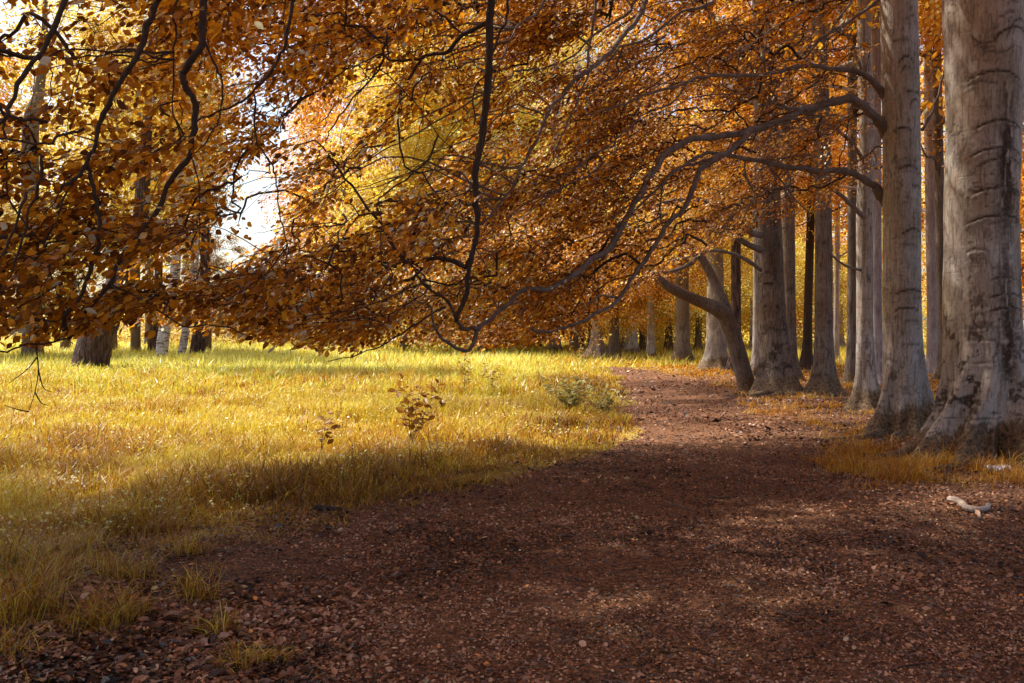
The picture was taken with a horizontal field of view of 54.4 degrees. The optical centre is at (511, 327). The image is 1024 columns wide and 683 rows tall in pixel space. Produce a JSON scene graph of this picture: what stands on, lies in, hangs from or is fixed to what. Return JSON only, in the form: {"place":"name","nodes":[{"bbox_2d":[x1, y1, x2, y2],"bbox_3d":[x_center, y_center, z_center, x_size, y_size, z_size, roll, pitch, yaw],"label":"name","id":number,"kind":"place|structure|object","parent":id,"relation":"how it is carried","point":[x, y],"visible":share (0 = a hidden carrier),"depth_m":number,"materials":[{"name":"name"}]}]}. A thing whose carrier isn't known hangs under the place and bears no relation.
{"place":"outdoors","nodes":[
{"label":"outdoors","id":0,"kind":"place"},
{"bbox_2d":[0,329,1023,641],"bbox_3d":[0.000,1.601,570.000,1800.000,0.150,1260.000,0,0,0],"label":"ground","id":1,"kind":"structure","parent":0,"point":[734,399],"depth_m":13.47,"materials":[{"name":"soil"}]},
{"bbox_2d":[0,6,60,294],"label":"broadleaf tree","id":2,"kind":"object","parent":1,"relation":"on","point":[3,88],"visible":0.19,"depth_m":53.82,"materials":[{"name":"yellow plant"}]},
{"bbox_2d":[0,0,131,308],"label":"broadleaf tree","id":3,"kind":"object","parent":1,"relation":"on","point":[26,102],"visible":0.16,"depth_m":55.17,"materials":[{"name":"yellow plant"}]},
{"bbox_2d":[0,0,139,357],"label":"ash tree","id":4,"kind":"object","parent":1,"relation":"on","point":[39,85],"visible":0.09,"depth_m":49.74,"materials":[{"name":"yellow plant"}]},
{"bbox_2d":[0,280,175,341],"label":"distant woodland","id":5,"kind":"object","parent":1,"relation":"on","point":[11,337],"visible":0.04,"depth_m":109.34,"materials":[{"name":"yellow plant"}]},
{"bbox_2d":[1,79,199,349],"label":"broadleaf tree","id":6,"kind":"object","parent":1,"relation":"on","point":[65,343],"visible":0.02,"depth_m":69.75,"materials":[{"name":"yellow plant"}]},
{"bbox_2d":[0,1,209,350],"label":"broadleaf tree","id":7,"kind":"object","parent":1,"relation":"on","point":[45,172],"visible":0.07,"depth_m":60.22,"materials":[{"name":"yellow plant"}]},
{"bbox_2d":[55,62,197,351],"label":"birch tree","id":8,"kind":"object","parent":1,"relation":"on","point":[135,339],"visible":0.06,"depth_m":57.75,"materials":[{"name":"yellow plant"}]},
{"bbox_2d":[82,85,226,353],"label":"birch tree","id":9,"kind":"object","parent":1,"relation":"on","point":[151,342],"visible":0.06,"depth_m":56.74,"materials":[{"name":"yellow plant"}]},
{"bbox_2d":[55,2,253,344],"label":"broadleaf tree","id":10,"kind":"object","parent":1,"relation":"on","point":[147,325],"visible":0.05,"depth_m":84.74,"materials":[{"name":"yellow plant"}]},
{"bbox_2d":[59,7,250,357],"bbox_3d":[-16.910,-8.056,47.657,8.119,19.562,8.035,0,0,38],"label":"birch tree","id":11,"kind":"object","parent":1,"relation":"on","point":[162,341],"visible":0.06,"depth_m":47.78,"materials":[{"name":"orange plant"}]},
{"bbox_2d":[52,0,271,369],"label":"oak tree","id":12,"kind":"object","parent":1,"relation":"on","point":[96,350],"visible":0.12,"depth_m":36.69,"materials":[{"name":"orange-brown leaf"},{"name":"bark"}]},
{"bbox_2d":[138,119,228,354],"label":"birch tree","id":13,"kind":"object","parent":1,"relation":"on","point":[198,342],"visible":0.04,"depth_m":55.73,"materials":[{"name":"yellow plant"}]},
{"bbox_2d":[121,40,252,354],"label":"birch tree","id":14,"kind":"object","parent":1,"relation":"on","point":[184,337],"visible":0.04,"depth_m":53.86,"materials":[{"name":"yellow plant"}]},
{"bbox_2d":[179,192,247,350],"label":"broadleaf tree","id":15,"kind":"object","parent":1,"relation":"on","point":[209,336],"visible":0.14,"depth_m":61.89,"materials":[{"name":"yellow plant"}]},
{"bbox_2d":[166,277,352,337],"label":"broadleaf tree","id":16,"kind":"object","parent":1,"relation":"on","point":[250,310],"visible":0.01,"depth_m":98.91,"materials":[{"name":"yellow plant"}]},
{"bbox_2d":[0,0,522,411],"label":"beech tree","id":17,"kind":"object","parent":1,"relation":"on","point":[88,318],"visible":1,"depth_m":7.31,"materials":[{"name":"orange plant"}]},
{"bbox_2d":[244,116,399,340],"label":"broadleaf tree","id":18,"kind":"object","parent":1,"relation":"on","point":[284,197],"visible":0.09,"depth_m":85.64,"materials":[{"name":"orange plant"}]},
{"bbox_2d":[316,411,340,455],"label":"sapling","id":19,"kind":"object","parent":1,"relation":"on","point":[332,427],"visible":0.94,"depth_m":12.35,"materials":[{"name":"orange plant"}]},
{"bbox_2d":[117,316,586,343],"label":"distant woodland","id":20,"kind":"object","parent":1,"relation":"on","point":[174,335],"visible":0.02,"depth_m":90.72,"materials":[{"name":"yellow plant"}]},
{"bbox_2d":[275,1,445,346],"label":"broadleaf tree","id":21,"kind":"object","parent":1,"relation":"on","point":[302,125],"visible":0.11,"depth_m":68.62,"materials":[{"name":"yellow plant"}]},
{"bbox_2d":[273,0,533,354],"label":"broadleaf tree","id":22,"kind":"object","parent":1,"relation":"on","point":[356,183],"visible":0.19,"depth_m":60.65,"materials":[{"name":"yellow plant"}]},
{"bbox_2d":[388,373,445,441],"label":"sapling","id":23,"kind":"object","parent":1,"relation":"on","point":[408,411],"visible":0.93,"depth_m":12.87,"materials":[{"name":"brown plant"}]},
{"bbox_2d":[321,0,568,347],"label":"broadleaf tree","id":24,"kind":"object","parent":1,"relation":"on","point":[373,167],"visible":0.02,"depth_m":73.97,"materials":[{"name":"yellow plant"}]},
{"bbox_2d":[320,2,588,352],"bbox_3d":[-3.235,-9.051,60.301,17.099,25.137,16.541,0,0,0],"label":"broadleaf tree","id":25,"kind":"object","parent":1,"relation":"on","point":[427,150],"visible":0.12,"depth_m":59.49,"materials":[{"name":"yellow plant"}]},
{"bbox_2d":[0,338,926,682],"bbox_3d":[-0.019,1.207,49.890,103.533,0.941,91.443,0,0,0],"label":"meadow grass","id":26,"kind":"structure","parent":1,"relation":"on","point":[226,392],"depth_m":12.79,"materials":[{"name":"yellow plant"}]},
{"bbox_2d":[456,352,471,386],"bbox_3d":[-1.153,1.103,23.836,0.411,1.082,0.447,0,0,0],"label":"weed","id":27,"kind":"object","parent":1,"relation":"on","point":[464,379],"visible":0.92,"depth_m":23.87,"materials":[{"name":"yellow plant"}]},
{"bbox_2d":[482,363,503,387],"bbox_3d":[-0.449,1.230,23.111,0.550,0.809,0.238,0,0,20],"label":"weed","id":28,"kind":"object","parent":1,"relation":"on","point":[488,376],"visible":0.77,"depth_m":23.10,"materials":[{"name":"yellow plant"}]},
{"bbox_2d":[459,70,561,347],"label":"beech tree","id":29,"kind":"object","parent":1,"relation":"on","point":[540,345],"visible":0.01,"depth_m":71.47,"materials":[{"name":"orange plant"}]},
{"bbox_2d":[0,366,1023,682],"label":"fallen leaves","id":30,"kind":"object","parent":1,"relation":"on","point":[86,666],"visible":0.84,"depth_m":5.84,"materials":[{"name":"brown plant"}]},
{"bbox_2d":[433,113,604,346],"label":"broadleaf tree","id":31,"kind":"object","parent":1,"relation":"on","point":[527,215],"visible":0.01,"depth_m":71.27,"materials":[{"name":"orange plant"}]},
{"bbox_2d":[466,62,619,352],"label":"beech tree","id":32,"kind":"object","parent":1,"relation":"on","point":[556,347],"visible":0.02,"depth_m":59.77,"materials":[{"name":"orange plant"}]},
{"bbox_2d":[156,0,943,440],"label":"beech tree","id":33,"kind":"object","parent":1,"relation":"on","point":[906,404],"visible":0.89,"depth_m":13.61,"materials":[{"name":"orange plant"}]},
{"bbox_2d":[512,64,592,349],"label":"beech tree","id":34,"kind":"object","parent":1,"relation":"on","point":[575,340],"depth_m":67.46,"materials":[{"name":"orange plant"}]},
{"bbox_2d":[105,0,1023,468],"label":"beech tree","id":35,"kind":"object","parent":1,"relation":"on","point":[979,400],"visible":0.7,"depth_m":12.00,"materials":[{"name":"orange plant"}]},
{"bbox_2d":[251,0,877,396],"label":"beech tree","id":36,"kind":"object","parent":1,"relation":"on","point":[776,374],"visible":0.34,"depth_m":23.68,"materials":[{"name":"brown plant"}]},
{"bbox_2d":[517,135,620,346],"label":"beech tree","id":37,"kind":"object","parent":1,"relation":"on","point":[587,322],"visible":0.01,"depth_m":67.61,"materials":[{"name":"orange plant"}]},
{"bbox_2d":[538,372,602,411],"bbox_3d":[1.080,1.235,18.195,1.210,0.832,1.432,0,0,0],"label":"shrub","id":38,"kind":"object","parent":1,"relation":"on","point":[571,392],"visible":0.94,"depth_m":18.16,"materials":[{"name":"green plant"}]},
{"bbox_2d":[494,1,665,339],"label":"broadleaf tree","id":39,"kind":"object","parent":1,"relation":"on","point":[569,54],"visible":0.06,"depth_m":78.92,"materials":[{"name":"yellow plant"}]},
{"bbox_2d":[572,72,591,348],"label":"beech tree","id":40,"kind":"object","parent":1,"relation":"on","point":[590,215],"depth_m":70.16,"materials":[{"name":"brown plant"}]},
{"bbox_2d":[561,331,611,365],"bbox_3d":[2.684,0.892,37.314,2.146,1.532,1.584,0,0,0],"label":"weed","id":41,"kind":"object","parent":1,"relation":"on","point":[581,352],"visible":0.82,"depth_m":37.25,"materials":[{"name":"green plant"}]},
{"bbox_2d":[484,56,701,359],"bbox_3d":[4.411,-5.746,49.700,10.238,15.192,10.526,0,0,-39],"label":"beech tree","id":42,"kind":"object","parent":1,"relation":"on","point":[601,348],"visible":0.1,"depth_m":48.76,"materials":[{"name":"orange plant"}]},
{"bbox_2d":[574,384,635,413],"bbox_3d":[1.675,1.321,17.697,1.102,0.654,0.448,0,0,15],"label":"shrub","id":43,"kind":"object","parent":1,"relation":"on","point":[604,407],"visible":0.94,"depth_m":17.71,"materials":[{"name":"green plant"}]},
{"bbox_2d":[509,65,728,359],"bbox_3d":[5.255,-5.686,49.035,10.889,15.072,11.190,0,0,0],"label":"beech tree","id":44,"kind":"object","parent":1,"relation":"on","point":[614,347],"visible":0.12,"depth_m":48.26,"materials":[{"name":"brown plant"}]},
{"bbox_2d":[561,80,697,351],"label":"beech tree","id":45,"kind":"object","parent":1,"relation":"on","point":[621,345],"visible":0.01,"depth_m":60.79,"materials":[{"name":"brown plant"}]},
{"bbox_2d":[568,107,704,351],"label":"beech tree","id":46,"kind":"object","parent":1,"relation":"on","point":[642,345],"visible":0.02,"depth_m":65.11,"materials":[{"name":"brown plant"}]},
{"bbox_2d":[528,76,749,344],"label":"broadleaf tree","id":47,"kind":"object","parent":1,"relation":"on","point":[606,209],"depth_m":84.59,"materials":[{"name":"orange plant"}]},
{"bbox_2d":[547,12,754,391],"bbox_3d":[2.958,-3.102,25.286,6.913,9.773,5.497,0,0,-44],"label":"beech tree","id":48,"kind":"object","parent":1,"relation":"on","point":[720,309],"visible":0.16,"depth_m":24.49,"materials":[{"name":"brown plant"}]},
{"bbox_2d":[549,56,752,363],"bbox_3d":[6.476,-5.142,44.799,10.097,13.984,11.447,0,0,0],"label":"beech tree","id":49,"kind":"object","parent":1,"relation":"on","point":[682,350],"visible":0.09,"depth_m":43.75,"materials":[{"name":"brown plant"}]},
{"bbox_2d":[573,65,728,354],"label":"beech tree","id":50,"kind":"object","parent":1,"relation":"on","point":[631,343],"visible":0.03,"depth_m":55.94,"materials":[{"name":"orange plant"}]},
{"bbox_2d":[562,56,751,359],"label":"beech tree","id":51,"kind":"object","parent":1,"relation":"on","point":[650,329],"visible":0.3,"depth_m":46.84,"materials":[{"name":"orange plant"}]},
{"bbox_2d":[625,105,704,344],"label":"beech tree","id":52,"kind":"object","parent":1,"relation":"on","point":[660,308],"depth_m":84.70,"materials":[{"name":"orange plant"}]},
{"bbox_2d":[637,66,751,350],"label":"beech tree","id":53,"kind":"object","parent":1,"relation":"on","point":[669,344],"visible":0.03,"depth_m":65.05,"materials":[{"name":"brown plant"}]},
{"bbox_2d":[662,90,752,350],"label":"beech tree","id":54,"kind":"object","parent":1,"relation":"on","point":[698,337],"visible":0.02,"depth_m":62.81,"materials":[{"name":"brown plant"}]},
{"bbox_2d":[589,58,846,369],"bbox_3d":[7.997,-4.477,39.209,10.398,12.655,9.767,0,0,0],"label":"beech tree","id":55,"kind":"object","parent":1,"relation":"on","point":[715,355],"visible":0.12,"depth_m":38.20,"materials":[{"name":"orange leaf"},{"name":"grey bark"}]},
{"bbox_2d":[637,216,814,345],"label":"broadleaf tree","id":56,"kind":"object","parent":1,"relation":"on","point":[693,331],"visible":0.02,"depth_m":78.56,"materials":[{"name":"yellow plant"}]},
{"bbox_2d":[704,26,780,377],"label":"beech tree","id":57,"kind":"object","parent":1,"relation":"on","point":[754,359],"visible":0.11,"depth_m":31.40,"materials":[{"name":"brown plant"}]},
{"bbox_2d":[563,316,926,348],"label":"undergrowth","id":58,"kind":"object","parent":1,"relation":"on","point":[742,335],"visible":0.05,"depth_m":71.94,"materials":[{"name":"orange plant"}]},
{"bbox_2d":[566,293,926,342],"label":"distant woodland","id":59,"kind":"object","parent":1,"relation":"on","point":[924,312],"depth_m":103.78,"materials":[{"name":"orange plant"}]},
{"bbox_2d":[689,211,804,348],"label":"beech tree","id":60,"kind":"object","parent":1,"relation":"on","point":[748,292],"visible":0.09,"depth_m":59.54,"materials":[{"name":"orange plant"}]},
{"bbox_2d":[640,0,871,380],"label":"beech tree","id":61,"kind":"object","parent":1,"relation":"on","point":[788,237],"visible":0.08,"depth_m":30.33,"materials":[{"name":"brown plant"}]},
{"bbox_2d":[606,1,923,371],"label":"beech tree","id":62,"kind":"object","parent":1,"relation":"on","point":[736,286],"visible":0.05,"depth_m":36.82,"materials":[{"name":"orange plant"}]},
{"bbox_2d":[729,145,814,348],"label":"beech tree","id":63,"kind":"object","parent":1,"relation":"on","point":[798,246],"visible":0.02,"depth_m":67.53,"materials":[{"name":"yellow plant"}]},
{"bbox_2d":[672,0,882,411],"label":"beech tree","id":64,"kind":"object","parent":1,"relation":"on","point":[865,394],"visible":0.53,"depth_m":19.35,"materials":[{"name":"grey plant"}]},
{"bbox_2d":[540,351,1023,490],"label":"short grass","id":65,"kind":"structure","parent":1,"relation":"on","point":[916,464],"depth_m":11.60,"materials":[{"name":"plant"}]},
{"bbox_2d":[741,205,846,345],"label":"broadleaf tree","id":66,"kind":"object","parent":1,"relation":"on","point":[746,332],"visible":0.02,"depth_m":83.13,"materials":[{"name":"yellow plant"}]},
{"bbox_2d":[686,37,922,369],"bbox_3d":[11.787,-5.405,39.569,10.127,14.511,10.041,0,0,0],"label":"beech tree","id":67,"kind":"object","parent":1,"relation":"on","point":[806,359],"visible":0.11,"depth_m":38.85,"materials":[{"name":"orange plant"}]},
{"bbox_2d":[698,0,924,395],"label":"beech tree","id":68,"kind":"object","parent":1,"relation":"on","point":[823,378],"visible":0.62,"depth_m":23.32,"materials":[{"name":"grey plant"}]},
{"bbox_2d":[695,0,941,385],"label":"beech tree","id":69,"kind":"object","parent":1,"relation":"on","point":[877,266],"visible":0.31,"depth_m":26.89,"materials":[{"name":"grey plant"}]},
{"bbox_2d":[795,238,846,310],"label":"beech tree","id":70,"kind":"object","parent":1,"relation":"on","point":[814,272],"visible":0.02,"depth_m":76.15,"materials":[{"name":"orange plant"}]},
{"bbox_2d":[705,0,942,382],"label":"beech tree","id":71,"kind":"object","parent":1,"relation":"on","point":[849,368],"visible":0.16,"depth_m":27.48,"materials":[{"name":"grey plant"}]},
{"bbox_2d":[741,129,944,340],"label":"broadleaf tree","id":72,"kind":"object","parent":1,"relation":"on","point":[833,241],"visible":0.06,"depth_m":73.10,"materials":[{"name":"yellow plant"}]},
{"bbox_2d":[795,136,921,347],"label":"beech tree","id":73,"kind":"object","parent":1,"relation":"on","point":[842,300],"visible":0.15,"depth_m":67.50,"materials":[{"name":"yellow plant"}]},
{"bbox_2d":[780,50,942,360],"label":"beech tree","id":74,"kind":"object","parent":1,"relation":"on","point":[836,300],"visible":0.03,"depth_m":44.90,"materials":[{"name":"grey plant"}]},
{"bbox_2d":[796,0,943,66],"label":"beech tree","id":75,"kind":"object","parent":1,"relation":"on","point":[929,22],"visible":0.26,"depth_m":22.75,"materials":[{"name":"brown plant"}]},
{"bbox_2d":[832,0,944,380],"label":"beech tree","id":76,"kind":"object","parent":1,"relation":"on","point":[938,179],"visible":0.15,"depth_m":29.89,"materials":[{"name":"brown plant"}]},
{"bbox_2d":[832,125,944,344],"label":"broadleaf tree","id":77,"kind":"object","parent":1,"relation":"on","point":[923,225],"visible":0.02,"depth_m":85.52,"materials":[{"name":"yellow plant"}]},
{"bbox_2d":[846,1,944,376],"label":"beech tree","id":78,"kind":"object","parent":1,"relation":"on","point":[931,290],"visible":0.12,"depth_m":32.86,"materials":[{"name":"grey plant"}]},
{"bbox_2d":[832,1,1023,237],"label":"beech tree","id":79,"kind":"object","parent":1,"relation":"on","point":[1021,194],"visible":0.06,"depth_m":35.95,"materials":[{"name":"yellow plant"}]},
{"bbox_2d":[842,128,1022,308],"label":"broadleaf tree","id":80,"kind":"object","parent":1,"relation":"on","point":[924,239],"visible":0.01,"depth_m":74.99,"materials":[{"name":"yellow plant"}]},
{"bbox_2d":[918,0,1023,167],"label":"beech tree","id":81,"kind":"object","parent":1,"relation":"on","point":[927,86],"visible":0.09,"depth_m":29.02,"materials":[{"name":"orange plant"}]},
{"bbox_2d":[921,125,1023,326],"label":"broadleaf tree","id":82,"kind":"object","parent":1,"relation":"on","point":[924,264],"visible":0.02,"depth_m":66.35,"materials":[{"name":"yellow plant"}]},
{"bbox_2d":[984,465,1009,471],"bbox_3d":[5.230,1.515,10.748,0.282,0.068,0.182,0,0,0],"label":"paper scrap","id":83,"kind":"object","parent":1,"relation":"on","point":[997,467],"visible":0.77,"depth_m":10.70,"materials":[{"name":"white paper"}]},
{"bbox_2d":[1020,164,1023,325],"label":"broadleaf tree","id":84,"kind":"object","parent":1,"relation":"on","point":[1022,242],"visible":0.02,"depth_m":60.12,"materials":[{"name":"yellow plant"}]},
{"bbox_2d":[0,0,1023,328],"label":"sky","id":85,"kind":"structure","parent":0,"point":[265,237],"materials":[{"name":"white"}]},
{"bbox_2d":[2,367,1023,682],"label":"path","id":86,"kind":"structure","parent":0,"point":[556,601],"depth_m":6.35,"materials":[{"name":"brown soil"}]},
{"bbox_2d":[169,639,209,642],"bbox_3d":[-1.580,1.554,4.938,0.236,0.022,0.044,0,0,-6],"label":"stick","id":87,"kind":"object","parent":86,"relation":"on","point":[173,640],"visible":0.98,"depth_m":4.92,"materials":[{"name":"brown wood"}]},
{"bbox_2d":[313,504,341,510],"bbox_3d":[-1.539,1.511,8.321,0.249,0.055,0.058,0,0,19],"label":"log piece","id":88,"kind":"object","parent":86,"relation":"on","point":[321,508],"visible":0.96,"depth_m":8.31,"materials":[{"name":"brown plant"}]},
{"bbox_2d":[16,427,1023,682],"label":"twigs","id":89,"kind":"object","parent":86,"relation":"on","point":[632,577],"visible":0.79,"depth_m":6.12,"materials":[{"name":"brown wood"}]},
{"bbox_2d":[667,502,698,513],"bbox_3d":[1.493,1.564,8.626,0.132,0.015,0.568,0,0,-10],"label":"stick","id":90,"kind":"object","parent":86,"relation":"on","point":[683,507],"visible":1,"depth_m":8.61,"materials":[{"name":"brown wood"}]},
{"bbox_2d":[711,496,737,498],"bbox_3d":[1.968,1.563,9.174,0.265,0.020,0.075,0,0,-10],"label":"stick","id":91,"kind":"object","parent":86,"relation":"on","point":[723,497],"visible":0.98,"depth_m":9.15,"materials":[{"name":"brown wood"}]},
{"bbox_2d":[732,550,815,559],"bbox_3d":[1.772,1.543,6.687,0.591,0.033,0.093,0,0,24],"label":"stick","id":92,"kind":"object","parent":86,"relation":"on","point":[766,555],"visible":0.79,"depth_m":6.67,"materials":[{"name":"brown wood"}]},
{"bbox_2d":[776,656,814,661],"bbox_3d":[1.329,1.556,4.680,0.218,0.009,0.021,0,0,-20],"label":"stick","id":93,"kind":"object","parent":86,"relation":"on","point":[793,658],"visible":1,"depth_m":4.68,"materials":[{"name":"brown wood"}]},
{"bbox_2d":[888,662,932,671],"bbox_3d":[1.826,1.555,4.575,0.295,0.013,0.030,0,0,-29],"label":"stick","id":94,"kind":"object","parent":86,"relation":"on","point":[899,667],"visible":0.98,"depth_m":4.58,"materials":[{"name":"brown wood"}]},
{"bbox_2d":[947,496,990,517],"bbox_3d":[3.913,1.517,8.391,0.297,0.089,0.725,0,0,0],"label":"broken branch","id":95,"kind":"object","parent":86,"relation":"on","point":[978,510],"visible":0.99,"depth_m":8.30,"materials":[{"name":"brown wood"}]}
]}

